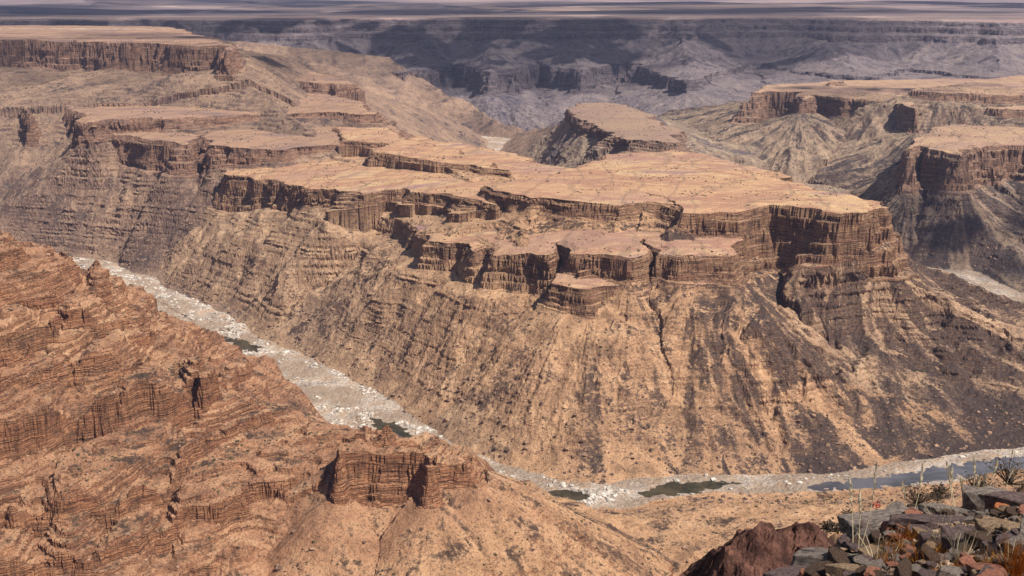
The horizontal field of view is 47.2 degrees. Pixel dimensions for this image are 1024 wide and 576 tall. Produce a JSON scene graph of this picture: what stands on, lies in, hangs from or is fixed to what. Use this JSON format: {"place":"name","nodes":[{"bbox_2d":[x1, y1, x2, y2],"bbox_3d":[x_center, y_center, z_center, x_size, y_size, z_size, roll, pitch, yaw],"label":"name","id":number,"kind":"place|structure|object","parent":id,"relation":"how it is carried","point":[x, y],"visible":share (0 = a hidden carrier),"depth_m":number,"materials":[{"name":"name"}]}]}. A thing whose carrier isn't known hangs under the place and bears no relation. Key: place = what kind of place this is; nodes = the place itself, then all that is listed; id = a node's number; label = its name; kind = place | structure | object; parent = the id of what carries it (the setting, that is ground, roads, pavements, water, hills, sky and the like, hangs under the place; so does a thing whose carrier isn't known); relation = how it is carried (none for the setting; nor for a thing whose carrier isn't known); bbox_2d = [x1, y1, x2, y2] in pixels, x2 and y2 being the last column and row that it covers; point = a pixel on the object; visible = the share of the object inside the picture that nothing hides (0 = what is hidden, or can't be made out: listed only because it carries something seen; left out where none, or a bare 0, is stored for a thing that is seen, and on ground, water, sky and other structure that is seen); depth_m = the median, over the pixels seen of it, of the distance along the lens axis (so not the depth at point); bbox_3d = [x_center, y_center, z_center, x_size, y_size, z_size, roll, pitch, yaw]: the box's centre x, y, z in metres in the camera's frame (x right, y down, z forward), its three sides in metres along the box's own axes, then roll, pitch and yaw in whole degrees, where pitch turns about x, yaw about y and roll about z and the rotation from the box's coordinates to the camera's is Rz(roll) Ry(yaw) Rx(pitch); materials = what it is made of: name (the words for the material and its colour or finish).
{"place":"outdoors","nodes":[
{"label":"outdoors","id":0,"kind":"place"},
{"bbox_2d":[0,25,556,320],"bbox_3d":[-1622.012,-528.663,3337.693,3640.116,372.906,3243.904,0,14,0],"label":"mesa","id":1,"kind":"structure","parent":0,"point":[142,157],"depth_m":2501.51,"materials":[{"name":"stone"}]},
{"bbox_2d":[0,230,1023,575],"bbox_3d":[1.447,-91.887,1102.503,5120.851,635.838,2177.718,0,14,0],"label":"ridge","id":2,"kind":"structure","parent":0,"point":[334,518],"depth_m":940.26,"materials":[{"name":"stone"}]},
{"bbox_2d":[679,521,834,575],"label":"rocky knoll","id":3,"kind":"structure","parent":2,"relation":"on","point":[760,548],"depth_m":17.82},
{"bbox_2d":[0,17,1023,130],"bbox_3d":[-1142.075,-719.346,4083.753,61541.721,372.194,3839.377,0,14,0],"label":"wall","id":4,"kind":"structure","parent":0,"point":[528,73],"depth_m":4782.21,"materials":[{"name":"stone"}]},
{"bbox_2d":[0,0,1023,16],"bbox_3d":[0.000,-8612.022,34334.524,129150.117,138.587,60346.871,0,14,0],"label":"sky","id":5,"kind":"structure","parent":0,"point":[511,8],"depth_m":8692.87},
{"bbox_2d":[0,28,1023,508],"bbox_3d":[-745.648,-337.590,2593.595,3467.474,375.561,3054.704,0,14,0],"label":"riverbed","id":6,"kind":"structure","parent":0,"point":[332,390],"depth_m":1415.59,"materials":[{"name":"gravel"}]},
{"bbox_2d":[224,336,263,351],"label":"river pool","id":7,"kind":"structure","parent":6,"relation":"in","point":[243,344],"depth_m":1696.35,"materials":[{"name":"liquid"}]},
{"bbox_2d":[369,417,413,437],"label":"river pool","id":8,"kind":"structure","parent":6,"relation":"in","point":[379,424],"depth_m":1375.80,"materials":[{"name":"liquid"}]},
{"bbox_2d":[0,144,1023,514],"bbox_3d":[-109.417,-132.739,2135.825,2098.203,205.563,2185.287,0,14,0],"label":"bank boulders","id":9,"kind":"object","parent":6,"relation":"on","point":[758,428],"visible":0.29,"depth_m":1299.59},
{"bbox_2d":[72,257,1018,505],"bbox_3d":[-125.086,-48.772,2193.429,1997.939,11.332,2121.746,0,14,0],"label":"river boulders","id":10,"kind":"object","parent":6,"relation":"on","point":[604,493],"visible":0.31,"depth_m":1442.24,"materials":[{"name":"rock"}]},
{"bbox_2d":[549,490,588,500],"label":"river pool","id":11,"kind":"structure","parent":6,"relation":"in","point":[576,496],"depth_m":1193.71,"materials":[{"name":"liquid"}]},
{"bbox_2d":[637,480,740,497],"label":"river pool","id":12,"kind":"structure","parent":6,"relation":"in","point":[671,488],"depth_m":1209.24,"materials":[{"name":"liquid"}]},
{"bbox_2d":[160,127,1023,483],"bbox_3d":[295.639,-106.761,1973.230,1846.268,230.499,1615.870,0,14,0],"label":"central mesa","id":13,"kind":"structure","parent":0,"point":[858,277],"depth_m":1473.15,"materials":[{"name":"stone"}]},
{"bbox_2d":[520,102,851,193],"bbox_3d":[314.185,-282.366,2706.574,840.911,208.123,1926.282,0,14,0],"label":"butte","id":14,"kind":"object","parent":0,"point":[599,133],"visible":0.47,"depth_m":2681.13,"materials":[{"name":"stone"}]},
{"bbox_2d":[657,75,1023,292],"bbox_3d":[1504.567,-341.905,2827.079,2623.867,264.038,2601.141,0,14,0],"label":"mesa","id":15,"kind":"structure","parent":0,"point":[954,176],"depth_m":2646.93,"materials":[{"name":"stone"}]},
{"bbox_2d":[807,456,1023,491],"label":"river","id":16,"kind":"structure","parent":0,"point":[933,473],"depth_m":1237.72,"materials":[{"name":"liquid"}]},
{"bbox_2d":[828,484,1023,542],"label":"rim shoulder","id":17,"kind":"object","parent":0,"point":[834,536],"visible":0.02,"depth_m":37.27},
{"bbox_2d":[819,518,841,535],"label":"bush","id":18,"kind":"object","parent":17,"relation":"on","point":[829,526],"visible":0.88,"depth_m":31.22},
{"bbox_2d":[892,480,942,503],"bbox_3d":[13.179,6.673,37.864,1.538,0.958,1.323,0,14,0],"label":"bush","id":19,"kind":"object","parent":17,"relation":"on","point":[921,496],"visible":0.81,"depth_m":37.94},
{"bbox_2d":[925,481,954,502],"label":"bush","id":20,"kind":"object","parent":17,"relation":"on","point":[941,489],"visible":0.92,"depth_m":38.14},
{"bbox_2d":[964,471,999,486],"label":"bush","id":21,"kind":"object","parent":17,"relation":"on","point":[975,483],"visible":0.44,"depth_m":37.69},
{"bbox_2d":[977,449,1023,490],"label":"bush","id":22,"kind":"object","parent":17,"relation":"on","point":[1010,480],"visible":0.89,"depth_m":35.67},
{"bbox_2d":[833,506,1020,575],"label":"rim ledge","id":23,"kind":"object","parent":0,"point":[1001,516],"visible":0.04,"depth_m":5.80,"materials":[{"name":"stone"}]},
{"bbox_2d":[763,565,808,575],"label":"rock","id":24,"kind":"object","parent":23,"relation":"on","point":[794,570],"visible":0.44,"depth_m":5.46,"materials":[{"name":"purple stone"}]},
{"bbox_2d":[803,561,832,575],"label":"rock","id":25,"kind":"object","parent":23,"relation":"on","point":[816,568],"visible":0.71,"depth_m":5.28,"materials":[{"name":"brown stone"}]},
{"bbox_2d":[791,547,857,565],"bbox_3d":[1.601,1.363,5.872,0.418,0.095,0.149,-3,7,21],"label":"rock","id":26,"kind":"object","parent":23,"relation":"on","point":[808,556],"visible":0.46,"depth_m":5.87,"materials":[{"name":"grey stone"}]},
{"bbox_2d":[827,546,851,563],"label":"rock","id":27,"kind":"object","parent":23,"relation":"on","point":[835,554],"visible":0.56,"depth_m":5.77,"materials":[{"name":"brown stone"}]},
{"bbox_2d":[837,539,846,547],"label":"rock","id":28,"kind":"object","parent":23,"relation":"on","point":[841,542],"visible":0.61,"depth_m":6.17,"materials":[{"name":"purple stone"}]},
{"bbox_2d":[825,563,860,575],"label":"rock","id":29,"kind":"object","parent":23,"relation":"on","point":[836,569],"visible":0.7,"depth_m":5.19,"materials":[{"name":"beige stone"}]},
{"bbox_2d":[840,533,851,541],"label":"rock","id":30,"kind":"object","parent":23,"relation":"on","point":[846,537],"visible":0.74,"depth_m":6.24,"materials":[{"name":"purple stone"}]},
{"bbox_2d":[842,570,855,575],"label":"rock","id":31,"kind":"object","parent":23,"relation":"on","point":[848,573],"visible":0.74,"depth_m":5.08,"materials":[{"name":"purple stone"}]},
{"bbox_2d":[844,542,864,551],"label":"rock","id":32,"kind":"object","parent":23,"relation":"on","point":[851,546],"visible":0.62,"depth_m":5.82,"materials":[{"name":"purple stone"}]},
{"bbox_2d":[849,535,869,545],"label":"rock","id":33,"kind":"object","parent":23,"relation":"on","point":[856,539],"visible":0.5,"depth_m":6.00,"materials":[{"name":"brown stone"}]},
{"bbox_2d":[855,564,866,575],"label":"rock","id":34,"kind":"object","parent":23,"relation":"on","point":[859,571],"visible":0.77,"depth_m":5.01,"materials":[{"name":"brown stone"}]},
{"bbox_2d":[849,554,874,563],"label":"rock","id":35,"kind":"object","parent":23,"relation":"on","point":[869,558],"visible":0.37,"depth_m":5.38,"materials":[{"name":"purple stone"}]},
{"bbox_2d":[853,555,868,565],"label":"rock","id":36,"kind":"object","parent":35,"relation":"on","point":[860,560],"visible":0.76,"depth_m":5.35,"materials":[{"name":"grey stone"}]},
{"bbox_2d":[849,463,876,547],"bbox_3d":[1.725,1.106,5.822,0.092,0.603,0.218,0,14,0],"label":"grass clump","id":37,"kind":"object","parent":23,"relation":"on","point":[859,496],"visible":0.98,"depth_m":5.74,"materials":[{"name":"plant"}]},
{"bbox_2d":[854,525,879,541],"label":"rock","id":38,"kind":"object","parent":23,"relation":"on","point":[868,529],"visible":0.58,"depth_m":6.05,"materials":[{"name":"grey stone"}]},
{"bbox_2d":[858,545,881,555],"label":"rock","id":39,"kind":"object","parent":23,"relation":"on","point":[861,550],"visible":0.25,"depth_m":5.70,"materials":[{"name":"beige stone"}]},
{"bbox_2d":[863,566,880,575],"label":"rock","id":40,"kind":"object","parent":23,"relation":"on","point":[869,571],"visible":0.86,"depth_m":4.94,"materials":[{"name":"stone"}]},
{"bbox_2d":[837,507,908,534],"bbox_3d":[1.978,1.286,6.327,0.411,0.117,0.186,-5,14,5],"label":"rock","id":41,"kind":"object","parent":23,"relation":"on","point":[878,517],"visible":0.46,"depth_m":6.35,"materials":[{"name":"grey stone"}]},
{"bbox_2d":[863,558,884,568],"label":"rock","id":42,"kind":"object","parent":23,"relation":"on","point":[878,563],"visible":0.38,"depth_m":5.17,"materials":[{"name":"grey stone"}]},
{"bbox_2d":[870,530,882,542],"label":"rock","id":43,"kind":"object","parent":23,"relation":"on","point":[875,535],"visible":0.98,"depth_m":5.99,"materials":[{"name":"brown stone"}]},
{"bbox_2d":[874,570,884,575],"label":"rock","id":44,"kind":"object","parent":23,"relation":"on","point":[878,572],"visible":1,"depth_m":4.92,"materials":[{"name":"brown stone"}]},
{"bbox_2d":[865,532,904,558],"bbox_3d":[1.756,1.228,5.489,0.187,0.143,0.131,0,14,0],"label":"grass tuft","id":45,"kind":"object","parent":23,"relation":"on","point":[883,549],"visible":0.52,"depth_m":5.50,"materials":[{"name":"plant"}]},
{"bbox_2d":[873,545,897,563],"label":"grass tuft","id":46,"kind":"object","parent":23,"relation":"on","point":[882,557],"visible":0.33,"depth_m":5.32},
{"bbox_2d":[880,521,894,530],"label":"rock","id":47,"kind":"object","parent":23,"relation":"on","point":[884,525],"visible":0.41,"depth_m":6.12,"materials":[{"name":"stone"}]},
{"bbox_2d":[885,561,897,566],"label":"rock","id":48,"kind":"object","parent":23,"relation":"on","point":[891,563],"visible":0.88,"depth_m":4.95,"materials":[{"name":"stone"}]},
{"bbox_2d":[882,530,900,537],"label":"rock","id":49,"kind":"object","parent":23,"relation":"on","point":[886,532],"visible":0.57,"depth_m":6.01,"materials":[{"name":"grey stone"}]},
{"bbox_2d":[885,501,904,508],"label":"rock","id":50,"kind":"object","parent":23,"relation":"on","point":[897,504],"visible":0.34,"depth_m":6.91,"materials":[{"name":"grey stone"}]},
{"bbox_2d":[886,533,904,539],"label":"rock","id":51,"kind":"object","parent":23,"relation":"on","point":[888,535],"visible":0.63,"depth_m":5.91,"materials":[{"name":"stone"}]},
{"bbox_2d":[887,540,910,556],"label":"grass tuft","id":52,"kind":"object","parent":23,"relation":"on","point":[899,548],"visible":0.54,"depth_m":5.42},
{"bbox_2d":[893,556,911,575],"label":"rock","id":53,"kind":"object","parent":23,"relation":"on","point":[903,567],"visible":1,"depth_m":4.74,"materials":[{"name":"brown stone"}]},
{"bbox_2d":[891,519,919,543],"bbox_3d":[1.957,1.226,5.832,0.145,0.129,0.173,0,14,0],"label":"grass tuft","id":54,"kind":"object","parent":23,"relation":"on","point":[907,537],"visible":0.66,"depth_m":5.83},
{"bbox_2d":[899,548,912,554],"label":"rock","id":55,"kind":"object","parent":23,"relation":"on","point":[902,552],"visible":0.52,"depth_m":5.41,"materials":[{"name":"brown stone"}]},
{"bbox_2d":[899,553,916,563],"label":"rock","id":56,"kind":"object","parent":23,"relation":"on","point":[901,557],"visible":0.31,"depth_m":5.02,"materials":[{"name":"stone"}]},
{"bbox_2d":[900,462,923,508],"bbox_3d":[2.236,1.167,6.567,0.148,0.380,0.032,-6,15,-21],"label":"grass clump","id":57,"kind":"object","parent":23,"relation":"on","point":[920,477],"visible":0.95,"depth_m":6.56,"materials":[{"name":"plant"}]},
{"bbox_2d":[903,509,922,513],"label":"rock","id":58,"kind":"object","parent":23,"relation":"on","point":[908,511],"visible":0.34,"depth_m":6.31,"materials":[{"name":"stone"}]},
{"bbox_2d":[911,564,926,575],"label":"rock","id":59,"kind":"object","parent":23,"relation":"on","point":[915,568],"visible":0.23,"depth_m":4.78,"materials":[{"name":"grey stone"}]},
{"bbox_2d":[907,524,931,536],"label":"rock","id":60,"kind":"object","parent":23,"relation":"on","point":[922,526],"visible":0.15,"depth_m":5.96,"materials":[{"name":"grey stone"}]},
{"bbox_2d":[912,527,927,539],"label":"rock","id":61,"kind":"object","parent":23,"relation":"on","point":[914,529],"visible":0.41,"depth_m":5.83,"materials":[{"name":"beige stone"}]},
{"bbox_2d":[900,541,946,563],"bbox_3d":[1.746,1.149,4.948,0.198,0.141,0.164,-4,15,-14],"label":"grass tuft","id":62,"kind":"object","parent":23,"relation":"on","point":[916,556],"visible":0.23,"depth_m":4.95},
{"bbox_2d":[826,507,1021,575],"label":"gravel","id":63,"kind":"structure","parent":23,"relation":"on","point":[993,546],"depth_m":5.09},
{"bbox_2d":[918,567,933,575],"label":"rock","id":64,"kind":"object","parent":23,"relation":"on","point":[923,572],"visible":1,"depth_m":4.69,"materials":[{"name":"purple stone"}]},
{"bbox_2d":[888,513,966,528],"bbox_3d":[2.172,1.215,6.088,0.429,0.069,0.188,1,2,17],"label":"rock","id":65,"kind":"object","parent":23,"relation":"on","point":[931,521],"visible":0.67,"depth_m":6.06,"materials":[{"name":"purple stone"}]},
{"bbox_2d":[918,543,939,562],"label":"rock","id":66,"kind":"object","parent":23,"relation":"on","point":[928,555],"visible":0.51,"depth_m":4.94,"materials":[{"name":"brown stone"}]},
{"bbox_2d":[919,531,940,545],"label":"rock","id":67,"kind":"object","parent":23,"relation":"on","point":[924,536],"visible":0.38,"depth_m":5.70,"materials":[{"name":"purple stone"}]},
{"bbox_2d":[925,561,936,569],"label":"rock","id":68,"kind":"object","parent":23,"relation":"on","point":[928,564],"visible":0.99,"depth_m":4.80,"materials":[{"name":"grey stone"}]},
{"bbox_2d":[926,541,937,549],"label":"rock","id":69,"kind":"object","parent":23,"relation":"on","point":[931,543],"visible":0.2,"depth_m":5.53,"materials":[{"name":"beige stone"}]},
{"bbox_2d":[926,536,941,550],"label":"rock","id":70,"kind":"object","parent":23,"relation":"on","point":[937,541],"visible":0.28,"depth_m":5.63,"materials":[{"name":"brown stone"}]},
{"bbox_2d":[918,502,971,513],"bbox_3d":[2.442,1.275,6.622,0.314,0.096,0.157,7,6,-5],"label":"rock","id":71,"kind":"object","parent":23,"relation":"on","point":[932,506],"visible":0.28,"depth_m":6.59,"materials":[{"name":"grey stone"}]},
{"bbox_2d":[939,508,955,514],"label":"rock","id":72,"kind":"object","parent":23,"relation":"on","point":[943,512],"visible":0.33,"depth_m":6.24,"materials":[{"name":"grey stone"}]},
{"bbox_2d":[945,551,955,561],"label":"rock","id":73,"kind":"object","parent":23,"relation":"on","point":[949,555],"visible":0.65,"depth_m":5.01,"materials":[{"name":"grey stone"}]},
{"bbox_2d":[935,565,966,575],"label":"rock","id":74,"kind":"object","parent":23,"relation":"on","point":[948,570],"visible":0.97,"depth_m":4.50,"materials":[{"name":"grey stone"}]},
{"bbox_2d":[960,572,969,575],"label":"rock","id":75,"kind":"object","parent":74,"relation":"on","point":[966,574],"visible":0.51,"depth_m":4.48,"materials":[{"name":"grey stone"}]},
{"bbox_2d":[970,569,979,575],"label":"rock","id":76,"kind":"object","parent":75,"relation":"on","point":[974,572],"visible":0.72,"depth_m":4.46,"materials":[{"name":"beige stone"}]},
{"bbox_2d":[946,461,955,506],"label":"grass clump","id":77,"kind":"object","parent":23,"relation":"on","point":[949,471],"visible":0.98,"depth_m":6.73,"materials":[{"name":"plant"}]},
{"bbox_2d":[941,523,970,553],"bbox_3d":[2.045,1.189,5.311,0.181,0.184,0.202,-4,15,-17],"label":"rock","id":78,"kind":"object","parent":23,"relation":"on","point":[945,537],"visible":0.28,"depth_m":5.31,"materials":[{"name":"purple stone"}]},
{"bbox_2d":[948,532,975,560],"bbox_3d":[1.919,1.115,5.014,0.110,0.132,0.162,0,14,0],"label":"grass tuft","id":79,"kind":"object","parent":23,"relation":"on","point":[957,549],"visible":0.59,"depth_m":5.03,"materials":[{"name":"plant"}]},
{"bbox_2d":[956,542,969,551],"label":"rock","id":80,"kind":"object","parent":23,"relation":"on","point":[968,546],"visible":0.58,"depth_m":5.13,"materials":[{"name":"grey stone"}]},
{"bbox_2d":[954,554,978,566],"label":"rock","id":81,"kind":"object","parent":23,"relation":"on","point":[966,558],"visible":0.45,"depth_m":4.83,"materials":[{"name":"stone"}]},
{"bbox_2d":[963,515,973,522],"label":"rock","id":82,"kind":"object","parent":23,"relation":"on","point":[968,519],"visible":0.72,"depth_m":5.93,"materials":[{"name":"grey stone"}]},
{"bbox_2d":[951,534,987,561],"bbox_3d":[1.929,1.106,4.957,0.132,0.152,0.144,0,14,0],"label":"grass tuft","id":83,"kind":"object","parent":23,"relation":"on","point":[965,549],"visible":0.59,"depth_m":4.96,"materials":[{"name":"plant"}]},
{"bbox_2d":[962,530,994,549],"bbox_3d":[2.086,1.128,5.204,0.179,0.074,0.083,10,21,4],"label":"rock","id":84,"kind":"object","parent":23,"relation":"on","point":[981,535],"visible":0.41,"depth_m":5.18,"materials":[{"name":"brown stone"}]},
{"bbox_2d":[961,483,1006,511],"bbox_3d":[2.784,1.262,6.756,0.396,0.219,0.275,5,3,7],"label":"rock","id":85,"kind":"object","parent":23,"relation":"on","point":[973,497],"visible":0.34,"depth_m":6.74,"materials":[{"name":"grey stone"}]},
{"bbox_2d":[973,457,980,488],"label":"grass clump","id":86,"kind":"object","parent":85,"relation":"on","point":[974,471],"visible":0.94,"depth_m":6.82,"materials":[{"name":"plant"}]},
{"bbox_2d":[980,540,990,550],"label":"rock","id":87,"kind":"object","parent":23,"relation":"on","point":[986,543],"visible":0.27,"depth_m":5.09,"materials":[{"name":"grey stone"}]},
{"bbox_2d":[965,562,1007,575],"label":"rock","id":88,"kind":"object","parent":23,"relation":"on","point":[978,566],"visible":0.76,"depth_m":4.49,"materials":[{"name":"stone"}]},
{"bbox_2d":[979,564,993,573],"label":"rock","id":89,"kind":"object","parent":23,"relation":"on","point":[985,567],"visible":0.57,"depth_m":4.43,"materials":[{"name":"grey stone"}]},
{"bbox_2d":[974,544,1003,565],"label":"grass tuft","id":90,"kind":"object","parent":23,"relation":"on","point":[989,561],"visible":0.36,"depth_m":4.56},
{"bbox_2d":[976,568,1003,575],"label":"rock","id":91,"kind":"object","parent":23,"relation":"on","point":[988,572],"visible":1,"depth_m":4.37,"materials":[{"name":"stone"}]},
{"bbox_2d":[983,460,997,486],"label":"grass clump","id":92,"kind":"object","parent":23,"relation":"on","point":[986,473],"visible":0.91,"depth_m":7.01,"materials":[{"name":"plant"}]},
{"bbox_2d":[989,509,1001,516],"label":"rock","id":93,"kind":"object","parent":23,"relation":"on","point":[995,513],"visible":1,"depth_m":5.95,"materials":[{"name":"brown stone"}]},
{"bbox_2d":[974,515,1019,532],"bbox_3d":[2.228,1.137,5.370,0.206,0.164,0.232,-2,3,-14],"label":"rock","id":94,"kind":"object","parent":23,"relation":"on","point":[985,523],"visible":0.36,"depth_m":5.34,"materials":[{"name":"beige stone"}]},
{"bbox_2d":[993,502,1008,511],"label":"rock","id":95,"kind":"object","parent":23,"relation":"on","point":[997,505],"visible":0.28,"depth_m":6.23,"materials":[{"name":"orange stone"}]},
{"bbox_2d":[984,491,1023,510],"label":"rock","id":96,"kind":"object","parent":23,"relation":"on","point":[1012,498],"visible":0.49,"depth_m":6.43,"materials":[{"name":"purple stone"}]},
{"bbox_2d":[987,529,1023,575],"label":"grass tuft","id":97,"kind":"object","parent":23,"relation":"on","point":[1020,563],"visible":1,"depth_m":4.48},
{"bbox_2d":[995,531,1015,549],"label":"rock","id":98,"kind":"object","parent":23,"relation":"on","point":[999,538],"visible":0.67,"depth_m":4.90,"materials":[{"name":"grey stone"}]},
{"bbox_2d":[992,557,1023,575],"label":"rock","id":99,"kind":"object","parent":23,"relation":"on","point":[995,559],"visible":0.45,"depth_m":4.52,"materials":[{"name":"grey stone"}]},
{"bbox_2d":[1004,506,1019,516],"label":"rock","id":100,"kind":"object","parent":23,"relation":"on","point":[1010,511],"visible":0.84,"depth_m":5.89,"materials":[{"name":"brown stone"}]},
{"bbox_2d":[1002,534,1023,549],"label":"rock","id":101,"kind":"object","parent":23,"relation":"on","point":[1017,538],"visible":0.59,"depth_m":4.86,"materials":[{"name":"grey stone"}]},
{"bbox_2d":[1007,545,1023,555],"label":"rock","id":102,"kind":"object","parent":23,"relation":"on","point":[1022,548],"visible":0.22,"depth_m":4.73,"materials":[{"name":"brown stone"}]},
{"bbox_2d":[1011,528,1023,535],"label":"rock","id":103,"kind":"object","parent":23,"relation":"on","point":[1016,531],"visible":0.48,"depth_m":4.93,"materials":[{"name":"grey stone"}]},
{"bbox_2d":[1020,517,1023,534],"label":"rock","id":104,"kind":"object","parent":23,"relation":"on","point":[1022,526],"visible":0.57,"depth_m":4.94,"materials":[{"name":"grey stone"}]},
{"bbox_3d":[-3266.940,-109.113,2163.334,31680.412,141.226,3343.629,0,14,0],"label":"canyon slope","id":105,"kind":"structure","parent":0,"visible":0},
{"bbox_2d":[0,40,1023,575],"bbox_3d":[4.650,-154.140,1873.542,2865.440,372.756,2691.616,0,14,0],"label":"scrub","id":106,"kind":"object","parent":105,"relation":"on","point":[480,338],"visible":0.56,"depth_m":1404.10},
{"bbox_2d":[0,53,1023,575],"bbox_3d":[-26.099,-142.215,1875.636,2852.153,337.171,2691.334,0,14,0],"label":"talus boulders","id":107,"kind":"object","parent":105,"relation":"on","point":[464,351],"visible":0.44,"depth_m":1269.89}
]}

